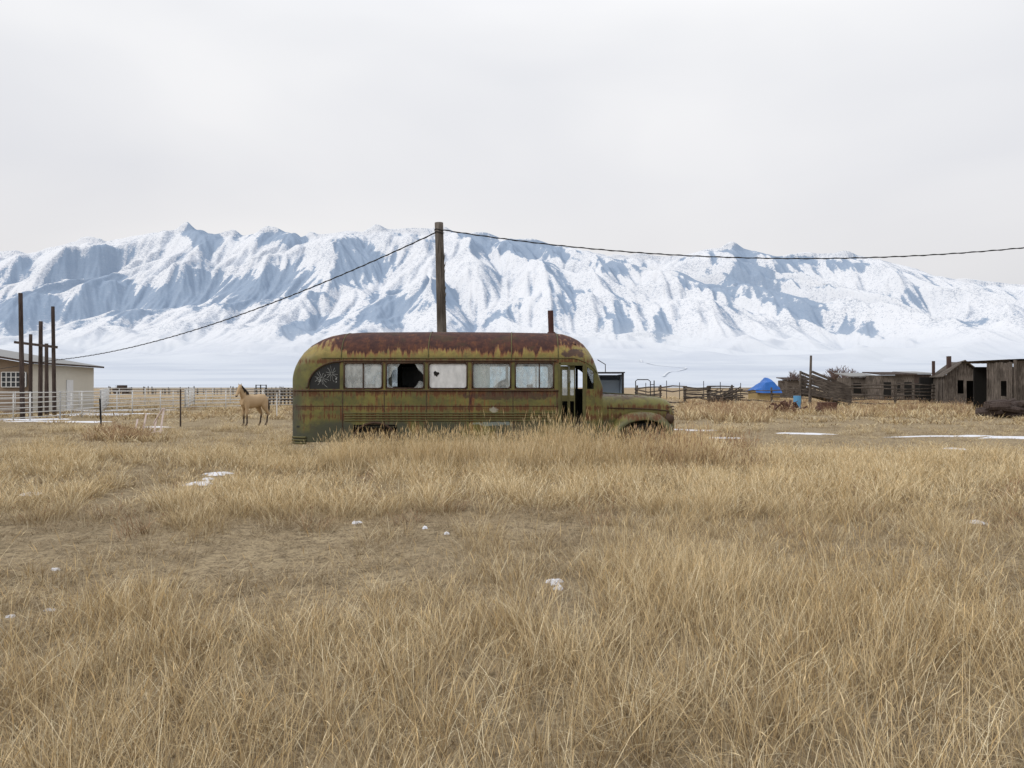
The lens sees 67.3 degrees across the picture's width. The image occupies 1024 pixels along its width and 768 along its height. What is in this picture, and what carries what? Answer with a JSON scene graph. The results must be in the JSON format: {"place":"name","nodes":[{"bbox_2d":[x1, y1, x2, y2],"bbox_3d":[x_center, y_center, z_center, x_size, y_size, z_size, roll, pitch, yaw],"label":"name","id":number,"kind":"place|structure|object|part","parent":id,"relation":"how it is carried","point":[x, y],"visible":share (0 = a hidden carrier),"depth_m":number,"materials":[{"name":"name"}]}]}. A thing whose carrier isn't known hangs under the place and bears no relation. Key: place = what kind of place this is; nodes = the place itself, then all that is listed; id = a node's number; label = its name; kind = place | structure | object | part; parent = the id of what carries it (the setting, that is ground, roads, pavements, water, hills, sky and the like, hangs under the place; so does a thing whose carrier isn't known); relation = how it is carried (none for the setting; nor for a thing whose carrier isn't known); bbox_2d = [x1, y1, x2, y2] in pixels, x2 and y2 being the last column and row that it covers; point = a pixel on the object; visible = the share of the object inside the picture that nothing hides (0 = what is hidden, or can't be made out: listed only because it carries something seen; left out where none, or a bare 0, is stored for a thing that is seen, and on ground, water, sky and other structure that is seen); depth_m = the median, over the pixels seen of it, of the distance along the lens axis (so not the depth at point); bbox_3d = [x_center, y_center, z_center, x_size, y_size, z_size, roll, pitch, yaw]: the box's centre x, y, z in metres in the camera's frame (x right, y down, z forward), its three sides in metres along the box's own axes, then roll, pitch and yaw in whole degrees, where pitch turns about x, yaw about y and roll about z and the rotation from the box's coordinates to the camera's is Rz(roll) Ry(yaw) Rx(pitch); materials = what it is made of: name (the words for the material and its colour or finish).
{"place":"outdoors","nodes":[
{"label":"outdoors","id":0,"kind":"place"},
{"bbox_2d":[0,222,1023,386],"bbox_3d":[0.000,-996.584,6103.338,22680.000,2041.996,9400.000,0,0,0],"label":"snowy mountains","id":1,"kind":"structure","parent":0,"point":[716,321],"depth_m":7367.27,"materials":[{"name":"white snow"}]},
{"bbox_2d":[0,387,1023,767],"bbox_3d":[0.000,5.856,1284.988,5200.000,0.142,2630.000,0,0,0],"label":"ground","id":2,"kind":"structure","parent":0,"point":[266,553],"depth_m":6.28,"materials":[{"name":"beige plant"}]},
{"bbox_2d":[18,293,24,418],"bbox_3d":[-24.248,-1.336,38.005,0.323,6.328,0.232,0,0,0],"label":"wooden post","id":3,"kind":"object","parent":2,"relation":"on","point":[21,349],"visible":0.95,"depth_m":37.93,"materials":[{"name":"brown wood"}]},
{"bbox_2d":[28,334,32,416],"bbox_3d":[-25.687,-0.410,41.002,0.192,4.491,0.197,0,0,0],"label":"wooden post","id":4,"kind":"object","parent":2,"relation":"on","point":[30,380],"visible":0.82,"depth_m":40.94,"materials":[{"name":"brown wood"}]},
{"bbox_2d":[2,418,70,420],"bbox_3d":[-23.702,1.719,37.165,6.336,0.096,2.762,0,0,0],"label":"snow patch","id":5,"kind":"object","parent":2,"relation":"on","point":[39,419],"visible":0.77,"depth_m":36.60,"materials":[{"name":"white snow"}]},
{"bbox_2d":[38,321,42,415],"bbox_3d":[-24.550,-0.716,40.003,0.218,5.098,0.220,0,0,0],"label":"wooden post","id":6,"kind":"object","parent":2,"relation":"on","point":[40,368],"visible":0.95,"depth_m":39.92,"materials":[{"name":"brown wood"}]},
{"bbox_2d":[44,343,48,415],"bbox_3d":[-26.036,-0.212,43.001,0.216,4.110,0.220,0,0,0],"label":"wooden post","id":7,"kind":"object","parent":2,"relation":"on","point":[46,387],"visible":0.9,"depth_m":42.93,"materials":[{"name":"brown wood"}]},
{"bbox_2d":[0,391,99,410],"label":"pipe fence","id":8,"kind":"object","parent":2,"relation":"on","point":[15,395],"visible":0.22,"depth_m":47.06,"materials":[{"name":"white metal"}]},
{"bbox_2d":[0,391,100,420],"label":"pipe fence","id":9,"kind":"object","parent":2,"relation":"on","point":[59,406],"visible":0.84,"depth_m":36.20,"materials":[{"name":"white metal"}]},
{"bbox_2d":[0,349,103,412],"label":"farm shed","id":10,"kind":"structure","parent":2,"relation":"on","point":[70,376],"depth_m":49.92,"materials":[{"name":"beige paint"}]},
{"bbox_2d":[1,372,26,386],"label":"window","id":11,"kind":"structure","parent":10,"relation":"in","point":[8,379],"depth_m":45.80,"materials":[{"name":"white paint"}]},
{"bbox_2d":[66,380,72,409],"bbox_3d":[-29.915,0.772,51.983,0.060,2.100,1.066,0,0,-10],"label":"door","id":12,"kind":"structure","parent":10,"relation":"in","point":[69,383],"depth_m":51.85,"materials":[{"name":"white paint"}]},
{"bbox_2d":[51,306,56,416],"bbox_3d":[-23.851,-1.102,40.004,0.276,5.872,0.196,0,0,0],"label":"wooden post","id":13,"kind":"object","parent":2,"relation":"on","point":[53,351],"visible":0.89,"depth_m":39.93,"materials":[{"name":"brown wood"}]},
{"bbox_2d":[14,341,57,348],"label":"cross beam","id":14,"kind":"structure","parent":13,"relation":"attached to","point":[35,344],"depth_m":39.70,"materials":[{"name":"brown wood"}]},
{"bbox_2d":[8,421,109,422],"bbox_3d":[-20.600,1.696,34.489,5.746,0.102,1.753,0,0,0],"label":"snow patch","id":15,"kind":"object","parent":2,"relation":"on","point":[62,421],"visible":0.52,"depth_m":34.29,"materials":[{"name":"white snow"}]},
{"bbox_2d":[99,399,101,426],"bbox_3d":[-16.595,1.196,31.016,0.124,1.218,0.064,0,0,0],"label":"steel fence post","id":16,"kind":"object","parent":2,"relation":"on","point":[100,412],"visible":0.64,"depth_m":30.98,"materials":[{"name":"black metal"}]},
{"bbox_2d":[49,413,155,415],"bbox_3d":[-23.196,1.740,43.795,8.532,0.125,2.800,0,0,0],"label":"snow patch","id":17,"kind":"object","parent":2,"relation":"on","point":[107,413],"visible":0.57,"depth_m":44.04,"materials":[{"name":"white snow"}]},
{"bbox_2d":[100,389,108,410],"bbox_3d":[-28.829,1.086,54.497,0.072,1.490,25.832,0,0,-27],"label":"pipe fence","id":18,"kind":"object","parent":2,"relation":"on","point":[104,402],"visible":0.68,"depth_m":50.65,"materials":[{"name":"white metal"}]},
{"bbox_2d":[113,385,128,393],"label":"distant pickup truck","id":19,"kind":"object","parent":2,"relation":"on","point":[122,386],"visible":0.27,"depth_m":170.10,"materials":[{"name":"brown metal"}]},
{"bbox_2d":[135,408,164,433],"bbox_3d":[-12.788,1.270,27.009,0.505,0.890,2.417,0,0,-39],"label":"broken white barrier","id":20,"kind":"object","parent":2,"relation":"on","point":[155,421],"visible":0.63,"depth_m":26.31,"materials":[{"name":"white wood"}]},
{"bbox_2d":[180,390,180,426],"bbox_3d":[-13.155,1.015,30.516,0.056,1.571,0.058,0,0,0],"label":"steel fence post","id":21,"kind":"object","parent":2,"relation":"on","point":[180,408],"visible":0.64,"depth_m":30.49,"materials":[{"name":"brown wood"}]},
{"bbox_2d":[94,388,280,404],"bbox_3d":[-26.831,1.101,66.731,16.977,1.540,0.733,0,0,-36],"label":"pipe fence","id":22,"kind":"object","parent":2,"relation":"on","point":[119,400],"visible":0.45,"depth_m":63.99,"materials":[{"name":"white metal"}]},
{"bbox_2d":[185,388,194,407],"bbox_3d":[-24.695,1.101,58.997,0.071,1.490,14.991,0,0,-20],"label":"pipe fence","id":23,"kind":"object","parent":2,"relation":"on","point":[191,398],"visible":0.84,"depth_m":58.85,"materials":[{"name":"white metal"}]},
{"bbox_2d":[100,389,292,412],"bbox_3d":[-20.979,1.102,51.876,2.290,1.440,18.161,0,0,20],"label":"pipe fence","id":24,"kind":"object","parent":2,"relation":"on","point":[160,397],"visible":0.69,"depth_m":49.67,"materials":[{"name":"white metal"}]},
{"bbox_2d":[182,480,210,485],"bbox_3d":[-5.092,1.624,12.544,0.556,0.074,0.557,0,0,0],"label":"snow patch","id":25,"kind":"object","parent":2,"relation":"on","point":[199,483],"visible":0.33,"depth_m":12.43,"materials":[{"name":"white snow"}]},
{"bbox_2d":[108,386,290,394],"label":"distant post fence","id":26,"kind":"object","parent":2,"relation":"on","point":[217,391],"visible":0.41,"depth_m":149.96,"materials":[{"name":"brown wood"}]},
{"bbox_2d":[204,472,231,475],"bbox_3d":[-5.207,1.590,13.576,0.672,0.074,0.442,0,0,0],"label":"snow patch","id":27,"kind":"object","parent":2,"relation":"on","point":[215,474],"visible":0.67,"depth_m":13.53,"materials":[{"name":"white snow"}]},
{"bbox_2d":[235,383,269,426],"bbox_3d":[-10.513,0.836,30.892,0.526,1.731,1.940,0,0,28],"label":"horse","id":28,"kind":"object","parent":2,"relation":"on","point":[248,401],"visible":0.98,"depth_m":30.75},
{"bbox_2d":[255,385,266,395],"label":"cattle chute gate","id":29,"kind":"structure","parent":2,"relation":"on","point":[256,391],"depth_m":63.97,"materials":[{"name":"white metal"}]},
{"bbox_2d":[264,388,292,404],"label":"fence","id":30,"kind":"object","parent":2,"relation":"on","point":[280,393],"visible":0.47,"depth_m":65.87,"materials":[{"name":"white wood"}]},
{"bbox_2d":[434,222,446,331],"bbox_3d":[-2.052,-1.484,22.605,0.476,6.527,0.328,0,0,0],"label":"utility pole","id":31,"kind":"object","parent":2,"relation":"on","point":[440,283],"visible":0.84,"depth_m":22.50,"materials":[{"name":"brown wood"}]},
{"bbox_2d":[1,229,1023,368],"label":"power cable","id":32,"kind":"object","parent":31,"relation":"attached to","point":[536,243],"visible":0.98,"depth_m":22.58,"materials":[{"name":"rubber"}]},
{"bbox_2d":[291,310,673,451],"bbox_3d":[-0.532,0.025,16.786,8.112,3.282,2.289,0,0,0],"label":"abandoned school bus","id":33,"kind":"object","parent":2,"relation":"on","point":[442,379],"visible":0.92,"depth_m":15.71,"materials":[{"name":"green paint"}]},
{"bbox_3d":[-3.830,-0.168,15.721,0.624,0.540,0.003,0,0,0],"label":"quarter window glass","id":34,"kind":"part","parent":33,"relation":"part of","materials":[{"name":"grey glass"}]},
{"bbox_3d":[-3.830,-0.161,17.880,0.624,0.540,0.003,0,0,0],"label":"quarter window glass","id":35,"kind":"part","parent":33,"relation":"part of","materials":[{"name":"grey glass"}]},
{"bbox_3d":[-3.041,-0.168,15.721,0.785,0.540,0.006,0,0,0],"label":"side window glass","id":36,"kind":"part","parent":33,"relation":"part of","materials":[{"name":"grey glass"}]},
{"bbox_3d":[-3.041,-0.161,17.881,0.785,0.540,0.006,0,0,0],"label":"far window glass","id":37,"kind":"part","parent":33,"relation":"part of","materials":[{"name":"grey glass"}]},
{"bbox_3d":[-2.185,-0.161,17.881,0.776,0.540,0.006,0,0,0],"label":"far window glass","id":38,"kind":"part","parent":33,"relation":"part of","materials":[{"name":"black glass"}]},
{"bbox_3d":[-1.310,-0.168,15.721,0.785,0.540,0.006,0,0,0],"label":"side window glass","id":39,"kind":"part","parent":33,"relation":"part of","materials":[{"name":"white glass"}]},
{"bbox_3d":[1.225,0.355,15.994,0.561,1.595,0.610,0,0,0],"label":"folding door","id":40,"kind":"part","parent":33,"relation":"part of","materials":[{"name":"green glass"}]},
{"bbox_2d":[545,578,563,584],"bbox_3d":[0.343,1.611,6.235,0.186,0.052,0.174,0,0,0],"label":"snow patch","id":41,"kind":"object","parent":2,"relation":"on","point":[552,580],"visible":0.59,"depth_m":6.24,"materials":[{"name":"white snow"}]},
{"bbox_2d":[593,372,624,393],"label":"open shelter","id":42,"kind":"object","parent":2,"relation":"on","point":[612,383],"visible":0.41,"depth_m":79.20,"materials":[{"name":"grey metal"}]},
{"bbox_2d":[635,379,654,395],"bbox_3d":[9.512,0.766,54.998,1.400,2.232,0.080,0,0,0],"label":"pipe gate frame","id":43,"kind":"object","parent":2,"relation":"on","point":[650,386],"visible":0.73,"depth_m":54.97,"materials":[{"name":"black metal"}]},
{"bbox_2d":[636,385,733,403],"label":"split rail fence","id":44,"kind":"object","parent":2,"relation":"on","point":[684,390],"visible":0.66,"depth_m":71.06,"materials":[{"name":"brown wood"}]},
{"bbox_2d":[702,387,750,402],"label":"scrap wood pile","id":45,"kind":"object","parent":2,"relation":"on","point":[725,396],"visible":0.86,"depth_m":69.27,"materials":[{"name":"wood"}]},
{"bbox_2d":[685,386,825,397],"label":"split rail fence","id":46,"kind":"object","parent":2,"relation":"on","point":[794,393],"visible":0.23,"depth_m":99.75,"materials":[{"name":"brown wood"}]},
{"bbox_2d":[748,378,781,400],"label":"tarp covered haystack","id":47,"kind":"object","parent":2,"relation":"on","point":[765,383],"visible":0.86,"depth_m":84.30,"materials":[{"name":"blue plastic"}]},
{"bbox_2d":[734,387,808,402],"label":"split rail fence","id":48,"kind":"object","parent":2,"relation":"on","point":[771,393],"visible":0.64,"depth_m":72.01,"materials":[{"name":"brown wood"}]},
{"bbox_2d":[766,400,807,411],"bbox_3d":[17.395,1.394,47.570,2.872,0.774,3.050,0,0,0],"label":"rusty scrap heap","id":49,"kind":"object","parent":2,"relation":"on","point":[787,405],"visible":0.71,"depth_m":47.38,"materials":[{"name":"brown metal"}]},
{"bbox_2d":[776,377,805,396],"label":"wooden shed","id":50,"kind":"structure","parent":2,"relation":"on","point":[790,383],"depth_m":118.00,"materials":[{"name":"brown wood"}]},
{"bbox_2d":[780,370,808,382],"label":"bare tree","id":51,"kind":"object","parent":2,"relation":"on","point":[791,375],"visible":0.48,"depth_m":119.62,"materials":[{"name":"brown plant"}]},
{"bbox_2d":[793,396,800,407],"bbox_3d":[18.554,1.166,49.996,0.468,0.800,0.480,0,0,0],"label":"plastic barrel","id":52,"kind":"object","parent":2,"relation":"on","point":[796,398],"visible":0.6,"depth_m":49.79,"materials":[{"name":"blue plastic"}]},
{"bbox_2d":[778,432,836,434],"bbox_3d":[10.017,1.696,25.954,2.518,0.096,0.945,0,0,0],"label":"snow patch","id":53,"kind":"object","parent":2,"relation":"on","point":[805,433],"visible":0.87,"depth_m":25.78,"materials":[{"name":"white snow"}]},
{"bbox_2d":[799,355,850,405],"bbox_3d":[24.798,-0.157,61.098,3.374,4.128,2.455,0,0,0],"label":"cattle loading chute","id":54,"kind":"object","parent":2,"relation":"on","point":[832,388],"visible":0.88,"depth_m":59.88,"materials":[{"name":"grey wood"}]},
{"bbox_2d":[824,365,857,382],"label":"bare tree","id":55,"kind":"object","parent":2,"relation":"on","point":[833,375],"visible":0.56,"depth_m":124.19,"materials":[{"name":"brown plant"}]},
{"bbox_2d":[834,373,872,398],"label":"wooden shed","id":56,"kind":"structure","parent":2,"relation":"on","point":[857,378],"depth_m":92.00,"materials":[{"name":"grey wood"}]},
{"bbox_2d":[862,372,916,400],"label":"wooden shed","id":57,"kind":"structure","parent":2,"relation":"on","point":[887,378],"depth_m":88.00,"materials":[{"name":"grey wood"}]},
{"bbox_2d":[850,381,934,404],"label":"split rail fence","id":58,"kind":"object","parent":2,"relation":"on","point":[895,391],"visible":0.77,"depth_m":65.27,"materials":[{"name":"brown wood"}]},
{"bbox_2d":[892,371,931,398],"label":"wooden shed","id":59,"kind":"structure","parent":2,"relation":"on","point":[921,374],"depth_m":96.00,"materials":[{"name":"grey wood"}]},
{"bbox_2d":[897,435,990,436],"bbox_3d":[13.698,1.679,24.599,4.676,0.105,0.866,0,0,0],"label":"snow patch","id":60,"kind":"object","parent":2,"relation":"on","point":[947,435],"visible":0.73,"depth_m":24.48,"materials":[{"name":"white snow"}]},
{"bbox_2d":[919,356,974,404],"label":"old log cabin","id":61,"kind":"object","parent":2,"relation":"on","point":[954,384],"visible":0.65,"depth_m":66.62,"materials":[{"name":"grey wood"}]},
{"bbox_2d":[961,359,1023,409],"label":"weathered board shack","id":62,"kind":"structure","parent":2,"relation":"on","point":[998,379],"depth_m":49.09,"materials":[{"name":"grey wood"}]},
{"bbox_2d":[975,398,1023,417],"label":"log pile","id":63,"kind":"object","parent":2,"relation":"on","point":[1012,407],"visible":0.96,"depth_m":38.55,"materials":[{"name":"brown wood"}]},
{"bbox_2d":[983,436,1023,438],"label":"snow patch","id":64,"kind":"object","parent":2,"relation":"on","point":[1006,437],"visible":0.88,"depth_m":23.43,"materials":[{"name":"white snow"}]},
{"bbox_2d":[0,0,1023,284],"label":"sky","id":65,"kind":"structure","parent":0,"point":[865,128],"materials":[{"name":"white"}]},
{"bbox_2d":[815,402,836,411],"bbox_3d":[18.902,1.419,46.381,1.129,0.630,0.830,0,0,0],"label":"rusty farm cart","id":66,"kind":"object","parent":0,"point":[826,405],"visible":0.75,"depth_m":46.00,"materials":[{"name":"brown metal"}]}
]}

